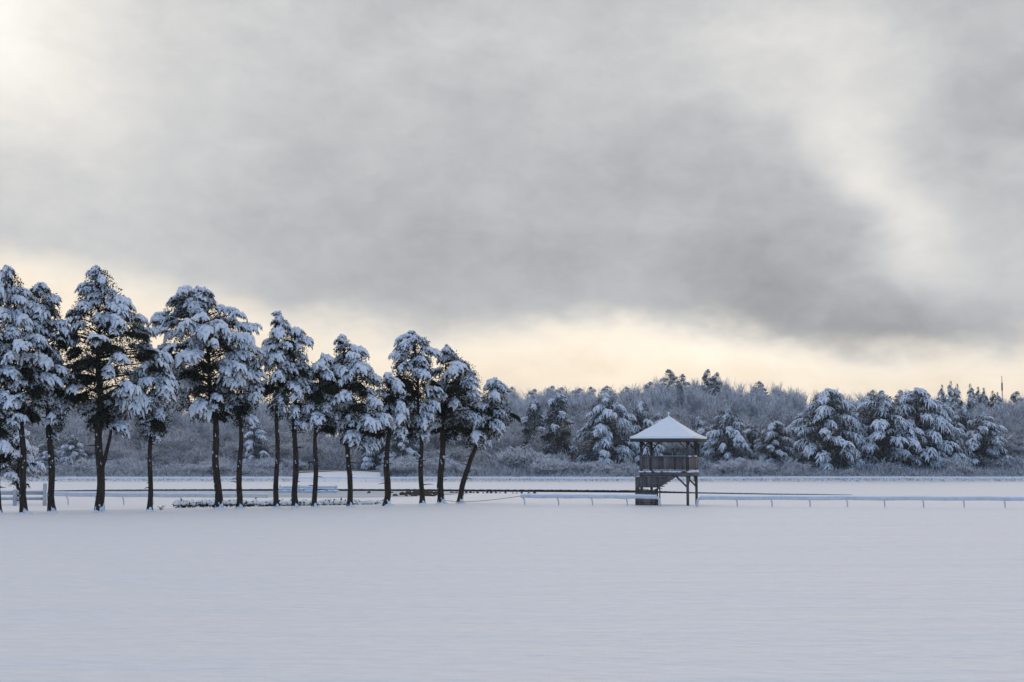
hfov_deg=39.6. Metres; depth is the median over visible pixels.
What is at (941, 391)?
spruce tree
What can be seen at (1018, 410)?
tree
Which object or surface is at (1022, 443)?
pine tree
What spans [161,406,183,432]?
tree
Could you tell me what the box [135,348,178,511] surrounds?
cedar tree
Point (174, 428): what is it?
bare tree
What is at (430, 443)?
bare tree
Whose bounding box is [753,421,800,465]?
pine tree
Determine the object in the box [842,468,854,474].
shrub
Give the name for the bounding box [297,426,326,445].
bare tree
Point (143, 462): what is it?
shrub
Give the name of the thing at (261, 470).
shrub
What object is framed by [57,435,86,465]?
pine tree
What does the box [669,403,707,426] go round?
bare tree
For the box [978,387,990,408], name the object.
spruce tree
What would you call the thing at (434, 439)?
bare tree
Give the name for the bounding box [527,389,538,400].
ridge pine tree
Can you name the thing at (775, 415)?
bare tree
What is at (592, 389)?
ridge pine tree
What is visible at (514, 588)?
snow field
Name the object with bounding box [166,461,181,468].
shrub
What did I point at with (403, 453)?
bare tree
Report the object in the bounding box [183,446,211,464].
bare tree
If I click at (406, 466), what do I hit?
shrub
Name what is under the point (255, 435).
pine tree
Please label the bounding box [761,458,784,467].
shrub
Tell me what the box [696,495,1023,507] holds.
running rail
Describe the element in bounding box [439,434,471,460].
bare tree
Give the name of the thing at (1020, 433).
bare tree
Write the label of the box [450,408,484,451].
bare tree
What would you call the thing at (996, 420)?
bare tree
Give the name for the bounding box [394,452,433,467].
shrub
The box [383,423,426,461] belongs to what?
pine tree
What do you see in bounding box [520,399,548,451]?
pine tree
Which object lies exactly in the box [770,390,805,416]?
tree
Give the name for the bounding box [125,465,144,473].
shrub
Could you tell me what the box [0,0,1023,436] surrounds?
sky
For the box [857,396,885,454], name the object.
pine tree
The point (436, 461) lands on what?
shrub
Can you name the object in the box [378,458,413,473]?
shrub
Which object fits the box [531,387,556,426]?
tree
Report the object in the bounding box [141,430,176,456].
bare tree
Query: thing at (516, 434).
bare tree
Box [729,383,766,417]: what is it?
tree
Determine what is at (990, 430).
pine tree
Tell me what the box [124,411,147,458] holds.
bare tree
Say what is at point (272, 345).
cedar tree
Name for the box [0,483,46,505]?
board fence
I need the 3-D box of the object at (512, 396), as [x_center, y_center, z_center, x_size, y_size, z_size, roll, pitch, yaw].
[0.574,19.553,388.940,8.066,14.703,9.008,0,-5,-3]
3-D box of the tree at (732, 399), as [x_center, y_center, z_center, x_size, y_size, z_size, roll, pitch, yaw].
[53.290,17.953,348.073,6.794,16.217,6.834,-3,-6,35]
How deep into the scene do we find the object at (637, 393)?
414.02 m
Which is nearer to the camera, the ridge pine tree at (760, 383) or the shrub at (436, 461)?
the shrub at (436, 461)
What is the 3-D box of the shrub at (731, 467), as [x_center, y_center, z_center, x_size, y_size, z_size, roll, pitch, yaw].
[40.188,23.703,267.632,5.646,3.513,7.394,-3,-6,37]
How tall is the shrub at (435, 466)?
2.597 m
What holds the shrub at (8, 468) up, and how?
on the snow field
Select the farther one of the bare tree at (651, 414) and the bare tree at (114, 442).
the bare tree at (651, 414)
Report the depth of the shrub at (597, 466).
269.39 m
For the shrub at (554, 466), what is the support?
on the snow field
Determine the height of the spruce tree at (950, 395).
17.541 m
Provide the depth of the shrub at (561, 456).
281.73 m
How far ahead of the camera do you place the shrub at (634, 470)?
270.25 m
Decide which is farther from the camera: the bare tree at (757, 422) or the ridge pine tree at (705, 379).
the ridge pine tree at (705, 379)
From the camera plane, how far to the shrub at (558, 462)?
269.74 m
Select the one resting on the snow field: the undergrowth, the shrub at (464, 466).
the shrub at (464, 466)
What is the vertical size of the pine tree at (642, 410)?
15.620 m
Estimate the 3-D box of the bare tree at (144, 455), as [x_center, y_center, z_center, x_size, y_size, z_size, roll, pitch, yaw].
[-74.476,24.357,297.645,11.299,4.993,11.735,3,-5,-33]
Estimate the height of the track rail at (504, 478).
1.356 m
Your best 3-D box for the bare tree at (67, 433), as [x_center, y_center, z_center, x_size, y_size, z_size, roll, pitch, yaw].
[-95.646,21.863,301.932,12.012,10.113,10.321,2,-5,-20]
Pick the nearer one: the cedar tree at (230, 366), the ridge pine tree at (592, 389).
the cedar tree at (230, 366)
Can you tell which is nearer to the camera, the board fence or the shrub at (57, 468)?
the board fence
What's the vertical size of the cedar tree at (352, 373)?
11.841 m
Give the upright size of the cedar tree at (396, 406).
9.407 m
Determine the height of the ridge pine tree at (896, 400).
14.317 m
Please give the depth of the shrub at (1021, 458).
280.53 m
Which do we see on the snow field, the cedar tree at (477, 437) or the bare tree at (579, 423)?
the cedar tree at (477, 437)
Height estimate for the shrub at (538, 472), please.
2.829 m
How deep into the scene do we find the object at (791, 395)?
371.28 m
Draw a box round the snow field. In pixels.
[0,436,1023,681]
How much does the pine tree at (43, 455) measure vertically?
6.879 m
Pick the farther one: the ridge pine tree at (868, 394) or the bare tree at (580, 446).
the ridge pine tree at (868, 394)
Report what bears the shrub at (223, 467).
on the snow field
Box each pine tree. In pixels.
[34,442,62,466]
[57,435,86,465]
[238,421,272,469]
[354,424,397,469]
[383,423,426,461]
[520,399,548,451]
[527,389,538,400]
[540,393,578,461]
[571,393,639,464]
[572,388,586,397]
[584,386,595,397]
[600,386,616,398]
[616,401,664,466]
[640,382,652,396]
[642,412,683,454]
[660,369,678,409]
[673,374,689,422]
[680,417,715,469]
[700,369,713,394]
[702,406,749,469]
[709,372,722,417]
[738,423,771,461]
[751,381,768,395]
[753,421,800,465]
[780,412,825,467]
[791,388,867,471]
[830,401,878,465]
[838,390,926,471]
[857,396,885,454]
[867,390,877,428]
[881,387,960,472]
[893,390,903,402]
[920,404,973,471]
[951,403,979,453]
[961,412,1013,469]
[1004,435,1023,457]
[1009,391,1023,405]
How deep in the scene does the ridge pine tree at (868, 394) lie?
394.95 m
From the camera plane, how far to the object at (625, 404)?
348.67 m
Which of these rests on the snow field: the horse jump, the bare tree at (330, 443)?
the horse jump
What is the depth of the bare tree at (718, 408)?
317.70 m
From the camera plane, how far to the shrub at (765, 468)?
266.49 m
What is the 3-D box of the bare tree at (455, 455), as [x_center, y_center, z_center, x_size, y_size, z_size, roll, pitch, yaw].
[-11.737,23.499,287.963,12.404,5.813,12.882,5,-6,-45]
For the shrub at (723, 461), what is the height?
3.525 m
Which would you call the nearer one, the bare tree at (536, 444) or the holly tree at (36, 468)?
the holly tree at (36, 468)
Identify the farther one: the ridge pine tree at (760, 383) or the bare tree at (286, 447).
the ridge pine tree at (760, 383)
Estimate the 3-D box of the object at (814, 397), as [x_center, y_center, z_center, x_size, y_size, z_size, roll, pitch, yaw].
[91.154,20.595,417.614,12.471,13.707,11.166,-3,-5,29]
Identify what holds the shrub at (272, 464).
on the snow field
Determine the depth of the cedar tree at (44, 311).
85.54 m
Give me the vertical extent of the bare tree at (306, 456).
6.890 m
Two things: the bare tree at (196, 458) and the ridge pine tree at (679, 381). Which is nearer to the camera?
the bare tree at (196, 458)
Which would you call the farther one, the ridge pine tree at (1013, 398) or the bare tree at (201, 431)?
the ridge pine tree at (1013, 398)
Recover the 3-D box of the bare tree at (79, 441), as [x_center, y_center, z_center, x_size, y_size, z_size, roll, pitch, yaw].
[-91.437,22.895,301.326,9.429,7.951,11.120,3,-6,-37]
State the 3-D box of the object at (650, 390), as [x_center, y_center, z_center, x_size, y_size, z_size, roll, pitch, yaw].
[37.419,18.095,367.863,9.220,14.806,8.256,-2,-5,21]
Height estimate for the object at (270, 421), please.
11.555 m
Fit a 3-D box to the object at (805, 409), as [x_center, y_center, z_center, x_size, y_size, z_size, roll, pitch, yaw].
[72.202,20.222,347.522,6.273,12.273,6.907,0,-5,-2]
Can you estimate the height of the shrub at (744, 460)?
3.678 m
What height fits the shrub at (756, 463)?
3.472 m
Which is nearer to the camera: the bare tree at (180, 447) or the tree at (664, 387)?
the bare tree at (180, 447)
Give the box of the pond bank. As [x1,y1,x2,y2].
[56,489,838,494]
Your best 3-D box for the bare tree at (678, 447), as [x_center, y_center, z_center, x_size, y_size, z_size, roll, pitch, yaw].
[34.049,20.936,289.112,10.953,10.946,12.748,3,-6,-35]
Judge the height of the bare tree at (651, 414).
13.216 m
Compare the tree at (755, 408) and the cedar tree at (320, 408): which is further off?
the tree at (755, 408)
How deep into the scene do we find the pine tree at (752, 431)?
289.25 m
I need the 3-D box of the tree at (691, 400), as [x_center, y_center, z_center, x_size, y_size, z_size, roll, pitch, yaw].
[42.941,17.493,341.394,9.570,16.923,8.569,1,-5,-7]
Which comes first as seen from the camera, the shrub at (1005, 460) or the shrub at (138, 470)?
the shrub at (138, 470)
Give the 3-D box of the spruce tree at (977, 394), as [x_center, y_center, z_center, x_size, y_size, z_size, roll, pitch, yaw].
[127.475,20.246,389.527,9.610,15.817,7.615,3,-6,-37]
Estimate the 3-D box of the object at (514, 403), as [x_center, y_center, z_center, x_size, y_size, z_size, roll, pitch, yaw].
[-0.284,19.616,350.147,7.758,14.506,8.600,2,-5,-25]
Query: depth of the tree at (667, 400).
343.19 m
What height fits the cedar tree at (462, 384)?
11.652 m
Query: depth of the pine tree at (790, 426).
288.10 m
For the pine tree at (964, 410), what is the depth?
295.14 m
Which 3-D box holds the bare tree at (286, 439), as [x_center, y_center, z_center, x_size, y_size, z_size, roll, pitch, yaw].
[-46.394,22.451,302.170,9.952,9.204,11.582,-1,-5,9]
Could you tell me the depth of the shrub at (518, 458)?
275.22 m
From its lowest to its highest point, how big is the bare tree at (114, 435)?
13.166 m
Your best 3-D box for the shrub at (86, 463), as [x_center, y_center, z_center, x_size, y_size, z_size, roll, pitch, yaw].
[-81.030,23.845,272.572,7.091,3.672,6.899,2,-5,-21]
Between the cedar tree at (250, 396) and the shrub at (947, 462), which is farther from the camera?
the shrub at (947, 462)
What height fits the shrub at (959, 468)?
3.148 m
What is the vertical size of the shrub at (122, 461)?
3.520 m
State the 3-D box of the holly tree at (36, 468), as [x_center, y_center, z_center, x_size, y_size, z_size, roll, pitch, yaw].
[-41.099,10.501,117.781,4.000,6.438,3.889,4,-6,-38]
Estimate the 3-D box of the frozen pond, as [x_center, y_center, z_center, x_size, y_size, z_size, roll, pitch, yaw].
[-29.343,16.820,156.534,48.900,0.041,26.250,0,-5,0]
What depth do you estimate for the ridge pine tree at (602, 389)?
419.55 m
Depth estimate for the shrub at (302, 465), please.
285.67 m
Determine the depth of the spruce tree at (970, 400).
387.27 m
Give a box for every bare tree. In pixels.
[3,412,45,444]
[4,425,38,447]
[29,412,89,447]
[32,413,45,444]
[32,424,88,448]
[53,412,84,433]
[57,431,94,456]
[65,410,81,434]
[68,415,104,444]
[69,432,124,461]
[83,436,135,463]
[94,423,131,449]
[104,444,136,462]
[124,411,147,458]
[129,447,186,465]
[131,419,195,459]
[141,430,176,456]
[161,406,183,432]
[161,427,204,463]
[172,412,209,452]
[181,414,219,458]
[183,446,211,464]
[195,421,238,459]
[209,413,243,458]
[209,434,272,459]
[232,410,272,442]
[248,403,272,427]
[254,439,303,462]
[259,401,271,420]
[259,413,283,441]
[259,418,305,444]
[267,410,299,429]
[273,428,312,459]
[284,439,331,468]
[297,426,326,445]
[310,432,345,462]
[325,443,360,467]
[332,427,357,454]
[380,441,413,457]
[424,424,439,459]
[424,427,467,456]
[425,444,485,463]
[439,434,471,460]
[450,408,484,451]
[478,430,526,459]
[487,398,514,457]
[488,426,531,451]
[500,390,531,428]
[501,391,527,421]
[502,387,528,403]
[503,404,538,435]
[504,413,538,444]
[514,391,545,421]
[520,429,568,454]
[530,402,566,444]
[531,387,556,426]
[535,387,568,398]
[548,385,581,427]
[550,400,607,429]
[550,434,604,462]
[559,424,581,453]
[562,424,599,453]
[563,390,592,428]
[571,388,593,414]
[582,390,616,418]
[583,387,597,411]
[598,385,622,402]
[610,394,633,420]
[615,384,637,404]
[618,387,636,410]
[618,399,668,424]
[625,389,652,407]
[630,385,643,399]
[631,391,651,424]
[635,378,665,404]
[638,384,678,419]
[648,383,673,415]
[649,404,688,425]
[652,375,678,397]
[656,420,705,469]
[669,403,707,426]
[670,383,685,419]
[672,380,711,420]
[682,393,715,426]
[682,418,710,445]
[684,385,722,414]
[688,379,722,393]
[696,404,725,430]
[700,395,753,427]
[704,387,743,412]
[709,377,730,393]
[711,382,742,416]
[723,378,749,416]
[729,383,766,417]
[738,408,778,445]
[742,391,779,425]
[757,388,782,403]
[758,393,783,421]
[759,397,800,429]
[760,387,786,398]
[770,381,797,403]
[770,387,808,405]
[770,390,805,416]
[777,403,811,441]
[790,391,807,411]
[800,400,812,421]
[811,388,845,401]
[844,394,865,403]
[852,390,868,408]
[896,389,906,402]
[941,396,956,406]
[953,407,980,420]
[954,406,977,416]
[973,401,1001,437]
[979,432,1023,457]
[984,418,1009,436]
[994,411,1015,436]
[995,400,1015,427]
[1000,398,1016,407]
[1005,414,1023,446]
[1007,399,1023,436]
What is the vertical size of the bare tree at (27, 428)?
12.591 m
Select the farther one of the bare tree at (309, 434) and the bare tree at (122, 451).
the bare tree at (309, 434)
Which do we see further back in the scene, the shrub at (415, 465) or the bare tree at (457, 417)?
the bare tree at (457, 417)
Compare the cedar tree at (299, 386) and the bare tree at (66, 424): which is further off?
the bare tree at (66, 424)
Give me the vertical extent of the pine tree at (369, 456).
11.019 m
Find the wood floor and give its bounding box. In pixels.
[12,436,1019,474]
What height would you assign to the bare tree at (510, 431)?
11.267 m
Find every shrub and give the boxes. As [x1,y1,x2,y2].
[1,465,19,473]
[42,465,64,473]
[72,456,95,471]
[90,464,112,471]
[109,456,138,470]
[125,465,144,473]
[136,459,153,469]
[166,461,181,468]
[178,463,203,474]
[199,456,231,466]
[200,461,234,474]
[246,454,274,467]
[250,460,281,469]
[255,467,269,475]
[279,458,308,469]
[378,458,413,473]
[391,458,417,474]
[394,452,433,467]
[400,455,418,473]
[424,450,453,466]
[426,464,438,471]
[437,460,466,472]
[457,465,481,472]
[486,444,548,472]
[525,463,552,474]
[529,455,566,473]
[541,449,571,463]
[544,457,572,471]
[562,461,585,473]
[579,457,612,473]
[612,458,637,470]
[630,466,649,472]
[698,455,715,468]
[708,460,738,475]
[711,457,745,469]
[719,458,751,471]
[740,460,777,468]
[745,460,774,473]
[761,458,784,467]
[780,458,803,470]
[786,458,811,470]
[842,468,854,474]
[871,459,903,471]
[938,455,970,471]
[946,459,975,475]
[972,451,992,462]
[979,454,1015,470]
[1012,454,1023,468]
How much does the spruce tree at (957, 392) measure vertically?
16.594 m
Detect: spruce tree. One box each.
[936,384,946,402]
[944,381,957,416]
[954,383,963,408]
[966,383,977,410]
[971,387,981,409]
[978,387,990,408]
[989,391,1003,409]
[992,392,1004,434]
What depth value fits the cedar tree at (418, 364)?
98.64 m
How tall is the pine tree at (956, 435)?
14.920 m
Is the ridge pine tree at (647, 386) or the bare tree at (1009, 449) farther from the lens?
the ridge pine tree at (647, 386)
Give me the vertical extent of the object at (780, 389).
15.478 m
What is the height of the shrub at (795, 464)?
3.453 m
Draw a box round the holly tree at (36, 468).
[0,430,45,504]
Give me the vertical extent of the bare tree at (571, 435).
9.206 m
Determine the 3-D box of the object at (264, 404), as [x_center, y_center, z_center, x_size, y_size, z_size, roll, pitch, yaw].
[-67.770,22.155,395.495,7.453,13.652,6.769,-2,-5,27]
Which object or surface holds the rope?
hanging from the running rail at (615, 496)
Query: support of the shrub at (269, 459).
on the snow field
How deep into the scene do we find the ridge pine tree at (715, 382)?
391.73 m
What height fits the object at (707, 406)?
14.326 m
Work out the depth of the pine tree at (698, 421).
290.63 m
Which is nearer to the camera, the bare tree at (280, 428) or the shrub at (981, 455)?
the shrub at (981, 455)
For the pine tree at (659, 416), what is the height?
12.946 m
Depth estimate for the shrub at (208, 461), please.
277.37 m
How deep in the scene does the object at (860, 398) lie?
391.25 m
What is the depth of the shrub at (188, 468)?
268.10 m
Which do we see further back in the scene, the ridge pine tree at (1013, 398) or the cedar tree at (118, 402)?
the ridge pine tree at (1013, 398)
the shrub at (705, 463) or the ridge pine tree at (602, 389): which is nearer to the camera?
the shrub at (705, 463)
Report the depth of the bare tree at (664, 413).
310.89 m
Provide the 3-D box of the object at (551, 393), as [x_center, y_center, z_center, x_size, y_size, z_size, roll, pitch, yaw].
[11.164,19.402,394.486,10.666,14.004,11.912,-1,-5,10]
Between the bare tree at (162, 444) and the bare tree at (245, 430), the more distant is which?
the bare tree at (245, 430)
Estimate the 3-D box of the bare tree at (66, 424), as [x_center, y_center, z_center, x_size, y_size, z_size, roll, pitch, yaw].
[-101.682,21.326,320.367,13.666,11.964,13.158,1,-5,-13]
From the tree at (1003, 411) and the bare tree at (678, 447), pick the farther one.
the tree at (1003, 411)
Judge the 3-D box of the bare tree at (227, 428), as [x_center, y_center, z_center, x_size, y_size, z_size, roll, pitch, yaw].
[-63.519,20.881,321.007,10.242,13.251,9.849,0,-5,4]
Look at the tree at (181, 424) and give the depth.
340.46 m
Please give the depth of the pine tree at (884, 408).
276.20 m
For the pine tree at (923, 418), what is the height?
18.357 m
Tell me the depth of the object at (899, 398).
390.02 m
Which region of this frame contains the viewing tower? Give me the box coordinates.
[630,412,706,505]
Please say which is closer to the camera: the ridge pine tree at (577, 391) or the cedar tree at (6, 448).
the cedar tree at (6, 448)
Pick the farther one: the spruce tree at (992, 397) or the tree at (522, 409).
the spruce tree at (992, 397)
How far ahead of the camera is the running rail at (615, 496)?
96.44 m
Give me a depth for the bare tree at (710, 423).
317.92 m
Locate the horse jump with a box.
[278,485,339,491]
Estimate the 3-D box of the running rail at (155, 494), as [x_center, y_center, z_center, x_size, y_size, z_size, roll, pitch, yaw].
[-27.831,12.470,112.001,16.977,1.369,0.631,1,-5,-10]
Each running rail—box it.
[46,491,267,504]
[521,493,660,505]
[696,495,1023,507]
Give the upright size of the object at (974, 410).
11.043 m
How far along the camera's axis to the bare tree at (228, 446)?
296.07 m
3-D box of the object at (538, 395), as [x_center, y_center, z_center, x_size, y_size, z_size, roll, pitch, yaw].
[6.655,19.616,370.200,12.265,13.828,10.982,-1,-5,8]
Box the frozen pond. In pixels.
[59,491,466,496]
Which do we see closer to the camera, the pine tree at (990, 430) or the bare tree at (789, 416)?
the pine tree at (990, 430)
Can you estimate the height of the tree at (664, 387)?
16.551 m
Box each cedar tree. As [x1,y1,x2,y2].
[0,265,63,513]
[0,342,30,513]
[16,282,81,512]
[50,265,169,511]
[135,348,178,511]
[149,285,267,508]
[225,343,266,508]
[257,310,299,508]
[273,326,313,507]
[300,352,341,507]
[330,334,392,506]
[375,372,411,505]
[385,330,447,504]
[425,344,485,503]
[456,377,520,502]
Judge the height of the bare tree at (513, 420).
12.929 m
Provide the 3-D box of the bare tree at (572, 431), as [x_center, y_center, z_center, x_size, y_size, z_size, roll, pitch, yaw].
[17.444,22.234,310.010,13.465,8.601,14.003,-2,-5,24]
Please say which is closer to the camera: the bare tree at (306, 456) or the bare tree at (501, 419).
the bare tree at (306, 456)
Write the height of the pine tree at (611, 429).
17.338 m
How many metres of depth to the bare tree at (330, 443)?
307.07 m
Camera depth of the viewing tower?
97.73 m
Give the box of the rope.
[445,496,518,501]
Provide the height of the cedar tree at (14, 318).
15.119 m
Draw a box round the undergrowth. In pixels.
[0,415,1023,481]
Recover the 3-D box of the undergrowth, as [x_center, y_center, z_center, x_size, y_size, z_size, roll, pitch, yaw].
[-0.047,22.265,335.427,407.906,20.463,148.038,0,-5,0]
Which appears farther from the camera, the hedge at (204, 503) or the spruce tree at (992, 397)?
the spruce tree at (992, 397)
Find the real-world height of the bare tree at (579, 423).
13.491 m
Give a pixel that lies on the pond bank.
(604, 491)
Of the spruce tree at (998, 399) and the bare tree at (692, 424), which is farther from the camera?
the spruce tree at (998, 399)
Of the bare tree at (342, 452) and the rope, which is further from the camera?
the bare tree at (342, 452)
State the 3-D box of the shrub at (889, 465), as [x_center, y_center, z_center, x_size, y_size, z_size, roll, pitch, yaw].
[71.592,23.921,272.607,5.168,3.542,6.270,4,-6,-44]
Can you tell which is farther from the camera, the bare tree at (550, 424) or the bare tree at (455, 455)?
the bare tree at (550, 424)
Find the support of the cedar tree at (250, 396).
on the snow field
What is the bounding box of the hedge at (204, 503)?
[172,497,383,507]
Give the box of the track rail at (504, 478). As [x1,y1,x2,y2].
[59,476,1023,481]
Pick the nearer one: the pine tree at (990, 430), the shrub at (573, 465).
the shrub at (573, 465)

